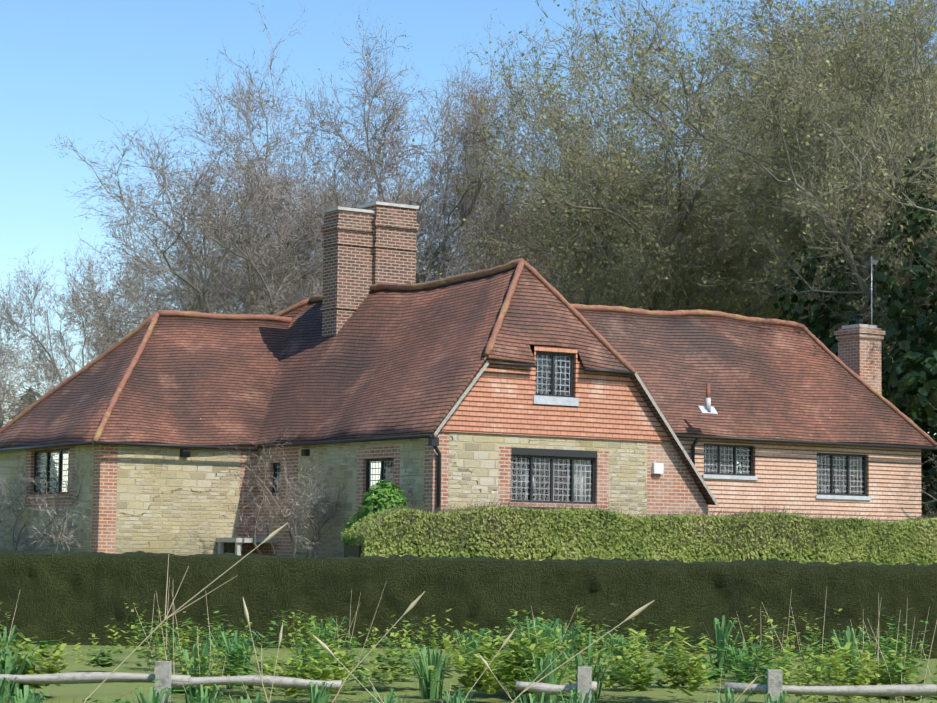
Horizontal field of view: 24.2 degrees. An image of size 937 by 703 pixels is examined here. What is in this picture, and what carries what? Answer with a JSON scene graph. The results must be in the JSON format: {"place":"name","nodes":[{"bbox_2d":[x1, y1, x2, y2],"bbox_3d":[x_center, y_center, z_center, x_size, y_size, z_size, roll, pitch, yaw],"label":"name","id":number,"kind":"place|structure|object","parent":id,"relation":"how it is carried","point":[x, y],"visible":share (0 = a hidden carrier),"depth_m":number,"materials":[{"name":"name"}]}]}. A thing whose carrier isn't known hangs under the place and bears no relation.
{"place":"outdoors","nodes":[
{"label":"outdoors","id":0,"kind":"place"},
{"bbox_2d":[0,346,920,557],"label":"house walls","id":1,"kind":"structure","parent":0,"point":[145,499],"depth_m":47.16,"materials":[{"name":"beige stone"}]},
{"bbox_2d":[180,449,309,456],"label":"wall lamps","id":2,"kind":"object","parent":1,"relation":"attached to","point":[186,453],"depth_m":47.97,"materials":[{"name":"grey metal"}]},
{"bbox_2d":[26,494,599,507],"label":"brick sills","id":3,"kind":"structure","parent":1,"relation":"attached to","point":[525,504],"depth_m":44.74,"materials":[{"name":"red brick"}]},
{"bbox_2d":[33,351,865,503],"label":"window frames","id":4,"kind":"structure","parent":1,"relation":"in","point":[530,471],"depth_m":45.20,"materials":[{"name":"black metal"}]},
{"bbox_2d":[36,354,863,501],"bbox_3d":[0.288,1.851,47.874,19.652,3.030,7.622,1,-5,-7],"label":"window glass","id":5,"kind":"object","parent":4,"relation":"in","point":[567,464],"visible":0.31,"depth_m":45.05,"materials":[{"name":"black glass"}]},
{"bbox_2d":[652,463,663,473],"bbox_3d":[3.971,2.454,45.893,0.240,0.220,0.090,4,-6,-33],"label":"alarm box","id":6,"kind":"object","parent":1,"relation":"attached to","point":[657,468],"visible":1,"depth_m":45.84,"materials":[{"name":"white paint"}]},
{"bbox_2d":[0,266,934,504],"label":"house roof","id":7,"kind":"structure","parent":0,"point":[387,362],"depth_m":49.94,"materials":[{"name":"brown tile"}]},
{"bbox_2d":[320,201,418,336],"bbox_3d":[-2.335,-1.479,51.418,2.150,4.020,0.900,4,-6,-33],"label":"chimney","id":8,"kind":"object","parent":7,"relation":"on","point":[366,246],"visible":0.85,"depth_m":51.09,"materials":[{"name":"brick"}]},
{"bbox_2d":[67,346,845,500],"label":"interior window","id":9,"kind":"structure","parent":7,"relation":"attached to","point":[564,473],"depth_m":45.82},
{"bbox_2d":[517,459,845,500],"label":"window ornaments","id":10,"kind":"object","parent":9,"relation":"attached to","point":[580,498],"depth_m":45.13,"materials":[{"name":"white"}]},
{"bbox_2d":[0,258,936,445],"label":"ridge tiles","id":11,"kind":"object","parent":7,"relation":"on","point":[520,263],"visible":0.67,"depth_m":51.56,"materials":[{"name":"brown tile"}]},
{"bbox_2d":[0,361,936,511],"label":"gutters","id":12,"kind":"object","parent":7,"relation":"attached to","point":[433,441],"visible":0.88,"depth_m":47.60,"materials":[{"name":"grey metal"}]},
{"bbox_2d":[433,361,717,505],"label":"verge boards","id":13,"kind":"object","parent":7,"relation":"attached to","point":[439,428],"visible":0.9,"depth_m":45.66,"materials":[{"name":"grey wood"}]},
{"bbox_2d":[533,395,870,499],"bbox_3d":[5.145,2.174,48.821,1.285,1.990,12.047,-4,-7,43],"label":"flashing","id":14,"kind":"object","parent":7,"relation":"attached to","point":[554,400],"visible":0.88,"depth_m":49.47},
{"bbox_2d":[706,383,709,397],"bbox_3d":[5.415,1.045,49.400,0.090,0.650,0.090,4,-6,-33],"label":"flue pipe","id":15,"kind":"object","parent":14,"relation":"on","point":[707,390],"visible":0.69,"depth_m":49.38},
{"bbox_2d":[705,398,710,411],"bbox_3d":[5.412,1.209,49.386,0.120,0.320,0.120,4,-6,-33],"label":"vent pipe base","id":16,"kind":"object","parent":7,"relation":"on","point":[708,404],"visible":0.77,"depth_m":49.34,"materials":[{"name":"grey metal"}]},
{"bbox_2d":[0,0,936,496],"label":"sky","id":17,"kind":"structure","parent":0,"point":[63,63],"materials":[{"name":"blue"}]},
{"bbox_2d":[6,644,936,702],"bbox_3d":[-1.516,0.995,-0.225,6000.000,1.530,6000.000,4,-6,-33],"label":"ground","id":18,"kind":"structure","parent":0,"point":[116,690],"depth_m":22.20,"materials":[{"name":"green plant"}]},
{"bbox_2d":[0,289,64,427],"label":"tree","id":19,"kind":"object","parent":18,"relation":"on","point":[11,411],"depth_m":108.67,"materials":[{"name":"plant"}]},
{"bbox_2d":[0,237,166,457],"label":"tree","id":20,"kind":"object","parent":18,"relation":"on","point":[45,372],"depth_m":95.69,"materials":[{"name":"grey plant"}]},
{"bbox_2d":[0,258,147,385],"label":"tree bud leaves","id":21,"kind":"object","parent":20,"relation":"attached to","point":[51,324],"visible":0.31,"depth_m":95.02,"materials":[{"name":"plant"}]},
{"bbox_2d":[0,386,280,493],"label":"distant conifer trees","id":22,"kind":"object","parent":18,"relation":"on","point":[41,463],"depth_m":196.87,"materials":[{"name":"green plant"}]},
{"bbox_2d":[64,249,230,376],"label":"tree","id":23,"kind":"object","parent":18,"relation":"on","point":[119,297],"depth_m":110.20,"materials":[{"name":"grey plant"}]},
{"bbox_2d":[5,697,440,702],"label":"grass","id":24,"kind":"structure","parent":18,"relation":"on","point":[131,701],"depth_m":19.04,"materials":[{"name":"green plant"}]},
{"bbox_2d":[216,538,276,554],"bbox_3d":[-4.907,4.327,48.251,1.000,0.420,1.000,4,-6,-33],"label":"garden bench","id":25,"kind":"object","parent":18,"relation":"on","point":[237,541],"depth_m":47.88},
{"bbox_2d":[15,66,495,384],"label":"tree","id":26,"kind":"object","parent":18,"relation":"on","point":[332,201],"depth_m":70.73,"materials":[{"name":"plant"}]},
{"bbox_2d":[214,240,322,314],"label":"tree","id":27,"kind":"object","parent":18,"relation":"on","point":[297,292],"depth_m":109.42,"materials":[{"name":"brown plant"}]},
{"bbox_2d":[76,1,564,499],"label":"tree","id":28,"kind":"object","parent":18,"relation":"on","point":[394,110],"depth_m":79.99,"materials":[{"name":"grey plant"}]},
{"bbox_2d":[81,16,517,310],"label":"tree bud leaves","id":29,"kind":"object","parent":28,"relation":"attached to","point":[366,159],"visible":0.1,"depth_m":79.90,"materials":[{"name":"plant"}]},
{"bbox_2d":[343,479,408,545],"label":"bush leaves","id":30,"kind":"object","parent":18,"relation":"on","point":[382,495],"visible":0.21,"depth_m":42.98,"materials":[{"name":"green plant"}]},
{"bbox_2d":[84,523,757,702],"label":"dry stalks","id":31,"kind":"object","parent":18,"relation":"on","point":[413,603],"visible":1,"depth_m":6.87,"materials":[{"name":"beige plant"}]},
{"bbox_2d":[0,614,933,702],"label":"leafy plants","id":32,"kind":"object","parent":18,"relation":"on","point":[8,690],"visible":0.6,"depth_m":20.73,"materials":[{"name":"green plant"}]},
{"bbox_2d":[0,424,936,557],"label":"bare shrub","id":33,"kind":"object","parent":18,"relation":"on","point":[307,510],"depth_m":46.47,"materials":[{"name":"brown plant"}]},
{"bbox_2d":[0,549,936,658],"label":"yew hedge","id":34,"kind":"object","parent":18,"relation":"on","point":[82,595],"visible":0.88,"depth_m":30.66,"materials":[{"name":"green plant"}]},
{"bbox_2d":[0,596,936,702],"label":"undergrowth plants","id":35,"kind":"object","parent":18,"relation":"on","point":[484,683],"visible":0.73,"depth_m":20.32,"materials":[{"name":"green plant"}]},
{"bbox_2d":[0,661,936,702],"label":"wooden fence","id":36,"kind":"object","parent":18,"relation":"on","point":[585,683],"visible":0.92,"depth_m":18.80,"materials":[{"name":"grey wood"}]},
{"bbox_2d":[4,578,936,702],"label":"leaves","id":37,"kind":"object","parent":18,"relation":"on","point":[560,643],"visible":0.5,"depth_m":22.91,"materials":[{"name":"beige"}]},
{"bbox_2d":[12,603,936,702],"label":"broadleaf plants","id":38,"kind":"object","parent":18,"relation":"on","point":[711,676],"visible":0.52,"depth_m":22.21,"materials":[{"name":"green plant"}]},
{"bbox_2d":[439,140,681,310],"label":"tree","id":39,"kind":"object","parent":18,"relation":"on","point":[582,260],"depth_m":107.59,"materials":[{"name":"plant"}]},
{"bbox_2d":[405,2,838,501],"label":"tree","id":40,"kind":"object","parent":18,"relation":"on","point":[648,274],"depth_m":75.00,"materials":[{"name":"green plant"}]},
{"bbox_2d":[339,497,936,565],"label":"beech hedge","id":41,"kind":"object","parent":18,"relation":"on","point":[877,557],"depth_m":43.04,"materials":[{"name":"green plant"}]},
{"bbox_2d":[476,0,933,473],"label":"tree","id":42,"kind":"object","parent":18,"relation":"on","point":[664,26],"depth_m":82.29,"materials":[{"name":"plant"}]},
{"bbox_2d":[646,0,936,395],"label":"tree","id":43,"kind":"object","parent":18,"relation":"on","point":[866,214],"depth_m":60.89,"materials":[{"name":"plant"}]},
{"bbox_2d":[737,137,936,526],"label":"tree","id":44,"kind":"object","parent":18,"relation":"on","point":[909,386],"visible":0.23,"depth_m":58.89,"materials":[{"name":"green plant"}]},
{"bbox_2d":[834,314,884,493],"bbox_3d":[9.981,2.225,55.769,0.890,6.360,0.940,4,-6,-33],"label":"chimney","id":45,"kind":"object","parent":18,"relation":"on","point":[859,347],"visible":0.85,"depth_m":55.63,"materials":[{"name":"red brick"}]},
{"bbox_2d":[871,256,872,324],"bbox_3d":[10.383,-1.006,56.292,0.312,2.900,0.788,0,-5,7],"label":"tv aerial","id":46,"kind":"object","parent":45,"relation":"attached to","point":[871,290],"visible":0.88,"depth_m":56.33,"materials":[{"name":"silver metal"}]},
{"bbox_2d":[422,54,673,304],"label":"tree","id":47,"kind":"object","parent":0,"point":[509,237],"depth_m":86.16,"materials":[{"name":"brown plant"}]},
{"bbox_2d":[403,4,821,318],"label":"tree bud leaves","id":48,"kind":"object","parent":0,"point":[629,288],"visible":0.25,"depth_m":74.97,"materials":[{"name":"green plant"}]},
{"bbox_2d":[509,0,936,357],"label":"tree","id":49,"kind":"object","parent":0,"point":[787,237],"depth_m":67.83,"materials":[{"name":"plant"}]},
{"bbox_2d":[658,0,898,336],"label":"tree bud leaves","id":50,"kind":"object","parent":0,"point":[764,108],"depth_m":90.45,"materials":[{"name":"green plant"}]},
{"bbox_2d":[645,0,934,335],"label":"tree","id":51,"kind":"object","parent":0,"point":[764,113],"depth_m":90.89,"materials":[{"name":"brown plant"}]}
]}

